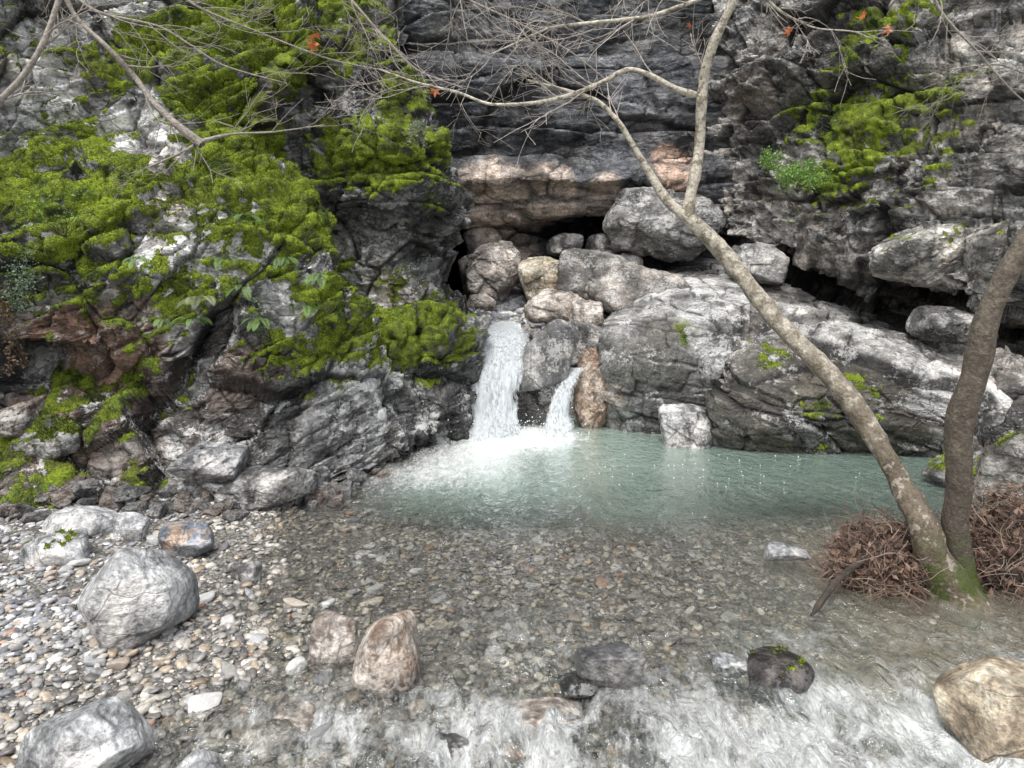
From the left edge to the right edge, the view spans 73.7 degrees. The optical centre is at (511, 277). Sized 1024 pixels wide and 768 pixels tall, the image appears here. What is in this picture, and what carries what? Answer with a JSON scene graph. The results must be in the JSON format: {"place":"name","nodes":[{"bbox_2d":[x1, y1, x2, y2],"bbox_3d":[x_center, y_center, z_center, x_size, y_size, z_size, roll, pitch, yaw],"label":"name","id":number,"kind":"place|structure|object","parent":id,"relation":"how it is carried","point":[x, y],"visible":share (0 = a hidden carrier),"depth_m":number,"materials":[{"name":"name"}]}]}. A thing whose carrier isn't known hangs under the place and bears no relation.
{"place":"outdoors","nodes":[
{"label":"outdoors","id":0,"kind":"place"},
{"bbox_2d":[0,0,417,508],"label":"mossy cliff","id":1,"kind":"structure","parent":0,"point":[328,431],"depth_m":5.34,"materials":[{"name":"stone"}]},
{"bbox_2d":[0,289,33,378],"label":"ivy","id":2,"kind":"object","parent":1,"relation":"attached to","point":[10,346],"visible":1,"depth_m":4.32,"materials":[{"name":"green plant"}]},
{"bbox_2d":[0,395,46,438],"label":"boulder","id":3,"kind":"object","parent":1,"relation":"on","point":[17,419],"visible":0.77,"depth_m":4.61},
{"bbox_2d":[10,413,82,458],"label":"boulder","id":4,"kind":"object","parent":1,"relation":"on","point":[66,445],"visible":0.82,"depth_m":4.60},
{"bbox_2d":[12,179,94,237],"bbox_3d":[-3.085,-0.463,4.633,0.552,0.392,0.260,0,0,0],"label":"ivy","id":5,"kind":"object","parent":1,"relation":"attached to","point":[50,225],"visible":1,"depth_m":4.62,"materials":[{"name":"green plant"}]},
{"bbox_2d":[0,0,136,116],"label":"overhanging branch","id":6,"kind":"object","parent":1,"relation":"attached to","point":[19,79],"visible":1,"depth_m":3.39,"materials":[{"name":"grey plant"}]},
{"bbox_2d":[174,295,215,310],"bbox_3d":[-2.128,0.174,4.567,0.342,0.109,0.188,0,0,27],"label":"fern","id":7,"kind":"object","parent":1,"relation":"attached to","point":[191,298],"visible":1,"depth_m":4.54,"materials":[{"name":"green plant"}]},
{"bbox_2d":[168,441,249,486],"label":"boulder","id":8,"kind":"object","parent":1,"relation":"on","point":[198,464],"visible":0.94,"depth_m":4.71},
{"bbox_2d":[239,317,269,331],"bbox_3d":[-1.865,0.338,4.941,0.254,0.104,0.132,0,0,0],"label":"fern","id":9,"kind":"object","parent":1,"relation":"attached to","point":[255,323],"visible":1,"depth_m":4.91,"materials":[{"name":"green plant"}]},
{"bbox_2d":[249,289,278,350],"bbox_3d":[-1.847,0.309,5.063,0.211,0.460,0.219,0,0,-39],"label":"shrub","id":10,"kind":"object","parent":1,"relation":"on","point":[269,337],"visible":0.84,"depth_m":5.07,"materials":[{"name":"green plant"}]},
{"bbox_2d":[295,273,326,286],"bbox_3d":[-1.493,0.026,5.111,0.241,0.116,0.198,0,0,40],"label":"fern","id":11,"kind":"object","parent":1,"relation":"attached to","point":[313,278],"visible":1,"depth_m":5.07,"materials":[{"name":"green plant"}]},
{"bbox_2d":[0,0,1023,677],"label":"moss","id":12,"kind":"object","parent":1,"relation":"attached to","point":[110,398],"visible":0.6,"depth_m":5.61,"materials":[{"name":"plant"}]},
{"bbox_2d":[0,238,43,317],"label":"shrub","id":13,"kind":"object","parent":12,"relation":"on","point":[23,284],"visible":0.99,"depth_m":4.30,"materials":[{"name":"green plant"}]},
{"bbox_2d":[277,0,492,451],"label":"cliff buttress","id":14,"kind":"structure","parent":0,"point":[377,234],"depth_m":6.76,"materials":[{"name":"stone"}]},
{"bbox_2d":[406,119,427,149],"bbox_3d":[-0.895,-1.353,6.407,0.232,0.297,0.217,0,0,-37],"label":"shrub","id":15,"kind":"object","parent":14,"relation":"on","point":[417,126],"visible":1,"depth_m":6.41,"materials":[{"name":"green plant"}]},
{"bbox_2d":[0,307,1023,767],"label":"riverbed","id":16,"kind":"structure","parent":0,"point":[526,404],"depth_m":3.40,"materials":[{"name":"gravel"}]},
{"bbox_2d":[0,503,23,518],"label":"broken rock","id":17,"kind":"object","parent":16,"relation":"on","point":[7,510],"visible":0.74,"depth_m":4.17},
{"bbox_2d":[22,510,51,522],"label":"broken rock","id":18,"kind":"object","parent":16,"relation":"on","point":[38,516],"visible":0.76,"depth_m":4.16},
{"bbox_2d":[18,528,90,566],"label":"creek stone","id":19,"kind":"object","parent":16,"relation":"on","point":[36,554],"visible":0.72,"depth_m":3.62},
{"bbox_2d":[43,475,85,507],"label":"broken rock","id":20,"kind":"object","parent":16,"relation":"on","point":[63,496],"visible":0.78,"depth_m":4.40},
{"bbox_2d":[34,485,59,502],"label":"broken rock","id":21,"kind":"object","parent":20,"relation":"on","point":[41,498],"visible":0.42,"depth_m":4.39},
{"bbox_2d":[42,506,116,538],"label":"creek stone","id":22,"kind":"object","parent":16,"relation":"on","point":[94,520],"visible":0.59,"depth_m":4.06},
{"bbox_2d":[67,478,99,501],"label":"broken rock","id":23,"kind":"object","parent":16,"relation":"on","point":[84,488],"visible":0.69,"depth_m":4.46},
{"bbox_2d":[76,495,98,505],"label":"broken rock","id":24,"kind":"object","parent":16,"relation":"on","point":[89,500],"visible":0.83,"depth_m":4.45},
{"bbox_2d":[15,697,160,767],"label":"creek stone","id":25,"kind":"object","parent":16,"relation":"on","point":[113,732],"visible":0.98,"depth_m":2.20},
{"bbox_2d":[99,486,124,509],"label":"broken rock","id":26,"kind":"object","parent":16,"relation":"on","point":[105,498],"visible":0.62,"depth_m":4.45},
{"bbox_2d":[106,657,129,669],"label":"cobble","id":27,"kind":"object","parent":16,"relation":"on","point":[121,663],"visible":0.98,"depth_m":2.77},
{"bbox_2d":[113,512,150,540],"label":"creek stone","id":28,"kind":"object","parent":16,"relation":"on","point":[130,526],"visible":0.77,"depth_m":4.01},
{"bbox_2d":[111,485,152,502],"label":"broken rock","id":29,"kind":"object","parent":16,"relation":"on","point":[123,493],"visible":0.97,"depth_m":4.51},
{"bbox_2d":[77,547,199,651],"bbox_3d":[-1.688,1.426,3.025,0.470,0.499,0.380,0,0,0],"label":"creek stone","id":30,"kind":"object","parent":16,"relation":"on","point":[131,598],"visible":0.86,"depth_m":2.89,"materials":[{"name":"stone"}]},
{"bbox_2d":[147,503,167,518],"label":"broken rock","id":31,"kind":"object","parent":16,"relation":"on","point":[158,511],"visible":0.77,"depth_m":4.38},
{"bbox_2d":[148,499,168,508],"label":"broken rock","id":32,"kind":"object","parent":16,"relation":"on","point":[152,502],"visible":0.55,"depth_m":4.55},
{"bbox_2d":[157,487,177,498],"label":"broken rock","id":33,"kind":"object","parent":32,"relation":"on","point":[167,492],"visible":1,"depth_m":4.62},
{"bbox_2d":[174,498,191,513],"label":"broken rock","id":34,"kind":"object","parent":16,"relation":"on","point":[181,508],"visible":0.8,"depth_m":4.49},
{"bbox_2d":[157,521,213,558],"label":"creek stone","id":35,"kind":"object","parent":16,"relation":"on","point":[193,539],"visible":0.81,"depth_m":3.81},
{"bbox_2d":[176,749,224,767],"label":"creek stone","id":36,"kind":"object","parent":16,"relation":"on","point":[203,758],"visible":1,"depth_m":2.19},
{"bbox_2d":[187,691,222,713],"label":"cobble","id":37,"kind":"object","parent":16,"relation":"on","point":[206,702],"visible":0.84,"depth_m":2.56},
{"bbox_2d":[201,481,223,493],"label":"broken rock","id":38,"kind":"object","parent":16,"relation":"on","point":[214,487],"visible":0.53,"depth_m":4.68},
{"bbox_2d":[203,503,224,516],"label":"broken rock","id":39,"kind":"object","parent":16,"relation":"on","point":[216,509],"visible":0.89,"depth_m":4.51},
{"bbox_2d":[220,661,236,676],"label":"cobble","id":40,"kind":"object","parent":16,"relation":"on","point":[228,669],"visible":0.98,"depth_m":2.77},
{"bbox_2d":[225,510,250,521],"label":"broken rock","id":41,"kind":"object","parent":16,"relation":"on","point":[236,516],"visible":0.84,"depth_m":4.44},
{"bbox_2d":[231,561,261,583],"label":"creek stone","id":42,"kind":"object","parent":16,"relation":"on","point":[247,571],"visible":0.67,"depth_m":3.58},
{"bbox_2d":[214,465,319,511],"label":"boulder","id":43,"kind":"object","parent":16,"relation":"on","point":[254,488],"visible":0.85,"depth_m":4.67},
{"bbox_2d":[231,701,315,750],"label":"creek stone","id":44,"kind":"object","parent":16,"relation":"on","point":[300,715],"visible":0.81,"depth_m":2.42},
{"bbox_2d":[285,656,307,675],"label":"cobble","id":45,"kind":"object","parent":16,"relation":"on","point":[294,663],"visible":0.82,"depth_m":2.81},
{"bbox_2d":[283,597,309,607],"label":"cobble","id":46,"kind":"object","parent":16,"relation":"on","point":[293,602],"visible":0.81,"depth_m":3.35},
{"bbox_2d":[303,755,324,767],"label":"cobble","id":47,"kind":"object","parent":16,"relation":"on","point":[311,762],"visible":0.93,"depth_m":2.27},
{"bbox_2d":[307,721,332,740],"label":"cobble","id":48,"kind":"object","parent":16,"relation":"on","point":[320,731],"visible":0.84,"depth_m":2.43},
{"bbox_2d":[304,483,340,505],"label":"broken rock","id":49,"kind":"object","parent":16,"relation":"on","point":[317,494],"visible":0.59,"depth_m":4.95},
{"bbox_2d":[312,670,334,685],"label":"cobble","id":50,"kind":"object","parent":16,"relation":"on","point":[324,677],"visible":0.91,"depth_m":2.72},
{"bbox_2d":[309,611,358,668],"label":"creek stone","id":51,"kind":"object","parent":16,"relation":"on","point":[334,640],"visible":0.85,"depth_m":2.83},
{"bbox_2d":[326,494,345,510],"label":"broken rock","id":52,"kind":"object","parent":16,"relation":"on","point":[340,498],"visible":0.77,"depth_m":4.90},
{"bbox_2d":[338,478,353,498],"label":"broken rock","id":53,"kind":"object","parent":16,"relation":"on","point":[345,486],"visible":0.34,"depth_m":5.10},
{"bbox_2d":[345,555,365,569],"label":"creek stone","id":54,"kind":"object","parent":16,"relation":"on","point":[353,562],"visible":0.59,"depth_m":3.87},
{"bbox_2d":[345,468,369,481],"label":"broken rock","id":55,"kind":"object","parent":16,"relation":"on","point":[355,475],"visible":0.95,"depth_m":5.26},
{"bbox_2d":[352,730,377,751],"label":"cobble","id":56,"kind":"object","parent":16,"relation":"on","point":[369,734],"visible":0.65,"depth_m":2.40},
{"bbox_2d":[358,733,381,750],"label":"cobble","id":57,"kind":"object","parent":16,"relation":"on","point":[376,747],"visible":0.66,"depth_m":2.39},
{"bbox_2d":[368,468,390,487],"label":"broken rock","id":58,"kind":"object","parent":16,"relation":"on","point":[383,474],"visible":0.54,"depth_m":5.47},
{"bbox_2d":[351,610,420,700],"bbox_3d":[-0.508,1.530,2.743,0.268,0.328,0.236,0,0,0],"label":"creek stone","id":59,"kind":"object","parent":16,"relation":"on","point":[387,658],"visible":0.9,"depth_m":2.66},
{"bbox_2d":[370,547,401,559],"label":"creek stone","id":60,"kind":"object","parent":16,"relation":"on","point":[397,551],"visible":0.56,"depth_m":4.02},
{"bbox_2d":[379,716,404,732],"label":"cobble","id":61,"kind":"object","parent":16,"relation":"on","point":[387,724],"visible":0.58,"depth_m":2.50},
{"bbox_2d":[385,727,403,738],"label":"cobble","id":62,"kind":"object","parent":16,"relation":"on","point":[392,731],"visible":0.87,"depth_m":2.45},
{"bbox_2d":[407,698,428,715],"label":"cobble","id":63,"kind":"object","parent":16,"relation":"on","point":[423,705],"visible":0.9,"depth_m":2.61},
{"bbox_2d":[430,730,475,767],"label":"creek stone","id":64,"kind":"object","parent":16,"relation":"on","point":[456,746],"visible":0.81,"depth_m":2.36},
{"bbox_2d":[450,717,476,734],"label":"cobble","id":65,"kind":"object","parent":16,"relation":"on","point":[462,723],"visible":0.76,"depth_m":2.50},
{"bbox_2d":[466,292,496,311],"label":"boulder","id":66,"kind":"object","parent":16,"relation":"on","point":[483,301],"visible":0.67,"depth_m":9.09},
{"bbox_2d":[458,240,520,301],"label":"boulder","id":67,"kind":"object","parent":16,"relation":"on","point":[490,269],"visible":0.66,"depth_m":9.35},
{"bbox_2d":[500,745,525,761],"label":"cobble","id":68,"kind":"object","parent":16,"relation":"on","point":[507,753],"visible":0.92,"depth_m":2.37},
{"bbox_2d":[513,355,557,406],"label":"boulder","id":69,"kind":"object","parent":16,"relation":"on","point":[542,397],"visible":0.04,"depth_m":7.99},
{"bbox_2d":[501,697,582,746],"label":"creek stone","id":70,"kind":"object","parent":16,"relation":"on","point":[531,711],"visible":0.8,"depth_m":2.50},
{"bbox_2d":[524,288,584,323],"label":"boulder","id":71,"kind":"object","parent":16,"relation":"on","point":[546,305],"visible":0.58,"depth_m":8.26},
{"bbox_2d":[568,299,603,325],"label":"boulder","id":72,"kind":"object","parent":16,"relation":"on","point":[589,311],"visible":0.69,"depth_m":8.06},
{"bbox_2d":[571,319,601,365],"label":"boulder","id":73,"kind":"object","parent":16,"relation":"on","point":[587,336],"visible":0.46,"depth_m":7.84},
{"bbox_2d":[556,248,642,313],"bbox_3d":[1.167,0.052,9.123,1.212,0.881,1.218,0,0,0],"label":"boulder","id":74,"kind":"object","parent":16,"relation":"on","point":[577,268],"visible":0.41,"depth_m":8.61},
{"bbox_2d":[600,598,629,613],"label":"creek stone","id":75,"kind":"object","parent":16,"relation":"on","point":[615,605],"visible":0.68,"depth_m":3.42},
{"bbox_2d":[585,264,691,314],"bbox_3d":[1.624,0.279,8.831,1.516,0.899,1.558,0,0,0],"label":"boulder","id":76,"kind":"object","parent":16,"relation":"on","point":[614,288],"visible":0.56,"depth_m":8.24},
{"bbox_2d":[310,0,1023,631],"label":"bare tree","id":77,"kind":"object","parent":16,"relation":"on","point":[948,536],"visible":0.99,"depth_m":3.67,"materials":[{"name":"grey plant"}]},
{"bbox_2d":[0,0,430,205],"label":"overhanging branch","id":78,"kind":"object","parent":77,"relation":"attached to","point":[194,139],"visible":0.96,"depth_m":4.30,"materials":[{"name":"grey plant"}]},
{"bbox_2d":[338,0,685,148],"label":"overhanging branch","id":79,"kind":"object","parent":77,"relation":"attached to","point":[352,2],"visible":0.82,"depth_m":4.39,"materials":[{"name":"grey plant"}]},
{"bbox_2d":[888,0,1023,131],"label":"overhanging branch","id":80,"kind":"object","parent":77,"relation":"attached to","point":[949,22],"visible":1,"depth_m":3.65,"materials":[{"name":"grey plant"}]},
{"bbox_2d":[630,723,707,767],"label":"creek stone","id":81,"kind":"object","parent":16,"relation":"on","point":[643,743],"visible":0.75,"depth_m":2.37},
{"bbox_2d":[594,263,749,433],"bbox_3d":[1.965,1.031,8.309,1.791,2.493,3.337,0,0,19],"label":"slab boulder","id":82,"kind":"object","parent":16,"relation":"on","point":[651,362],"visible":0.65,"depth_m":7.01,"materials":[{"name":"stone"}]},
{"bbox_2d":[702,355,724,383],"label":"boulder","id":83,"kind":"object","parent":82,"relation":"on","point":[712,368],"visible":0.98,"depth_m":6.81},
{"bbox_2d":[699,701,715,718],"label":"cobble","id":84,"kind":"object","parent":16,"relation":"on","point":[703,712],"visible":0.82,"depth_m":2.64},
{"bbox_2d":[720,610,739,624],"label":"cobble","id":85,"kind":"object","parent":16,"relation":"on","point":[732,619],"visible":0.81,"depth_m":3.33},
{"bbox_2d":[723,699,773,734],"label":"creek stone","id":86,"kind":"object","parent":16,"relation":"on","point":[741,721],"visible":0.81,"depth_m":2.56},
{"bbox_2d":[703,283,1012,503],"bbox_3d":[3.607,1.186,7.287,3.080,2.314,3.063,0,0,19],"label":"slab boulder","id":87,"kind":"object","parent":16,"relation":"on","point":[749,406],"visible":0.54,"depth_m":6.30,"materials":[{"name":"stone"}]},
{"bbox_2d":[725,242,789,285],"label":"boulder","id":88,"kind":"object","parent":87,"relation":"on","point":[764,263],"visible":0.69,"depth_m":8.32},
{"bbox_2d":[821,720,906,767],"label":"creek stone","id":89,"kind":"object","parent":16,"relation":"on","point":[872,746],"visible":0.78,"depth_m":2.41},
{"bbox_2d":[789,455,1023,628],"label":"flood debris","id":90,"kind":"object","parent":16,"relation":"on","point":[891,570],"visible":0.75,"depth_m":3.53,"materials":[{"name":"wood"}]},
{"bbox_2d":[933,655,1023,767],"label":"creek stone","id":91,"kind":"object","parent":16,"relation":"on","point":[979,706],"visible":0.96,"depth_m":2.31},
{"bbox_2d":[60,414,1023,767],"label":"creek water","id":92,"kind":"structure","parent":0,"point":[518,466],"depth_m":4.46,"materials":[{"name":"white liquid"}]},
{"bbox_2d":[316,482,338,496],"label":"broken rock","id":93,"kind":"object","parent":92,"relation":"in","point":[324,486],"visible":0.52,"depth_m":5.00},
{"bbox_2d":[468,321,584,441],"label":"waterfall","id":94,"kind":"structure","parent":92,"relation":"on","point":[494,404],"depth_m":6.98,"materials":[{"name":"liquid"}]},
{"bbox_2d":[515,319,576,391],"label":"boulder","id":95,"kind":"object","parent":94,"relation":"in","point":[547,356],"visible":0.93,"depth_m":7.09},
{"bbox_2d":[557,671,597,697],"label":"creek stone","id":96,"kind":"object","parent":92,"relation":"on","point":[573,684],"visible":0.83,"depth_m":2.64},
{"bbox_2d":[573,348,606,428],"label":"boulder","id":97,"kind":"object","parent":92,"relation":"in","point":[590,406],"visible":0.63,"depth_m":7.21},
{"bbox_2d":[573,641,645,693],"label":"creek stone","id":98,"kind":"object","parent":92,"relation":"in","point":[617,666],"visible":1,"depth_m":2.65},
{"bbox_2d":[451,407,859,486],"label":"bubbles","id":99,"kind":"object","parent":92,"relation":"on","point":[563,435],"visible":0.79,"depth_m":6.79},
{"bbox_2d":[658,403,712,448],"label":"boulder","id":100,"kind":"object","parent":92,"relation":"in","point":[683,425],"visible":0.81,"depth_m":6.47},
{"bbox_2d":[711,652,747,679],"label":"creek stone","id":101,"kind":"object","parent":92,"relation":"in","point":[723,661],"visible":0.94,"depth_m":2.75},
{"bbox_2d":[747,646,816,700],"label":"creek stone","id":102,"kind":"object","parent":92,"relation":"in","point":[767,667],"visible":0.94,"depth_m":2.65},
{"bbox_2d":[762,541,812,561],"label":"creek stone","id":103,"kind":"object","parent":92,"relation":"in","point":[776,551],"visible":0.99,"depth_m":3.88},
{"bbox_2d":[810,551,879,616],"bbox_3d":[1.646,1.504,3.391,0.623,0.168,0.059,0,0,-34],"label":"driftwood","id":104,"kind":"object","parent":92,"relation":"on","point":[831,587],"visible":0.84,"depth_m":3.35,"materials":[{"name":"brown wood"}]},
{"bbox_2d":[921,454,976,485],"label":"boulder","id":105,"kind":"object","parent":92,"relation":"in","point":[936,474],"visible":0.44,"depth_m":5.27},
{"bbox_2d":[973,428,1023,503],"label":"boulder","id":106,"kind":"object","parent":92,"relation":"in","point":[993,460],"visible":0.63,"depth_m":4.98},
{"bbox_2d":[398,0,737,312],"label":"back cliff","id":107,"kind":"structure","parent":0,"point":[577,174],"depth_m":9.83,"materials":[{"name":"stone"}]},
{"bbox_2d":[518,256,558,299],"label":"boulder","id":108,"kind":"object","parent":107,"relation":"on","point":[536,275],"visible":0.56,"depth_m":9.15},
{"bbox_2d":[546,233,583,256],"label":"boulder","id":109,"kind":"object","parent":107,"relation":"on","point":[557,245],"visible":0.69,"depth_m":9.86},
{"bbox_2d":[585,233,612,251],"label":"boulder","id":110,"kind":"object","parent":107,"relation":"on","point":[600,241],"visible":0.29,"depth_m":9.75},
{"bbox_2d":[602,186,725,262],"bbox_3d":[2.008,-0.735,9.280,1.548,1.069,1.281,0,0,0],"label":"boulder","id":111,"kind":"object","parent":107,"relation":"on","point":[642,221],"visible":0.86,"depth_m":8.85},
{"bbox_2d":[686,0,1023,515],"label":"rock cliff","id":112,"kind":"structure","parent":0,"point":[827,247],"depth_m":7.78,"materials":[{"name":"stone"}]},
{"bbox_2d":[757,145,786,172],"bbox_3d":[3.040,-1.384,7.988,0.337,0.345,0.304,0,0,28],"label":"shrub","id":113,"kind":"object","parent":112,"relation":"attached to","point":[767,166],"visible":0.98,"depth_m":8.01,"materials":[{"name":"green plant"}]},
{"bbox_2d":[766,151,839,194],"bbox_3d":[3.212,-1.152,7.579,0.746,0.492,0.492,0,0,0],"label":"shrub","id":114,"kind":"object","parent":112,"relation":"attached to","point":[795,171],"visible":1,"depth_m":7.54,"materials":[{"name":"green plant"}]},
{"bbox_2d":[867,223,969,287],"bbox_3d":[4.170,-0.236,6.967,1.002,0.688,0.682,0,0,-11],"label":"boulder","id":115,"kind":"object","parent":112,"relation":"on","point":[915,256],"visible":0.87,"depth_m":6.74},
{"bbox_2d":[905,305,998,343],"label":"boulder","id":116,"kind":"object","parent":112,"relation":"on","point":[930,323],"visible":0.77,"depth_m":6.54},
{"bbox_2d":[962,221,1009,280],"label":"boulder","id":117,"kind":"object","parent":112,"relation":"on","point":[986,250],"visible":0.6,"depth_m":6.38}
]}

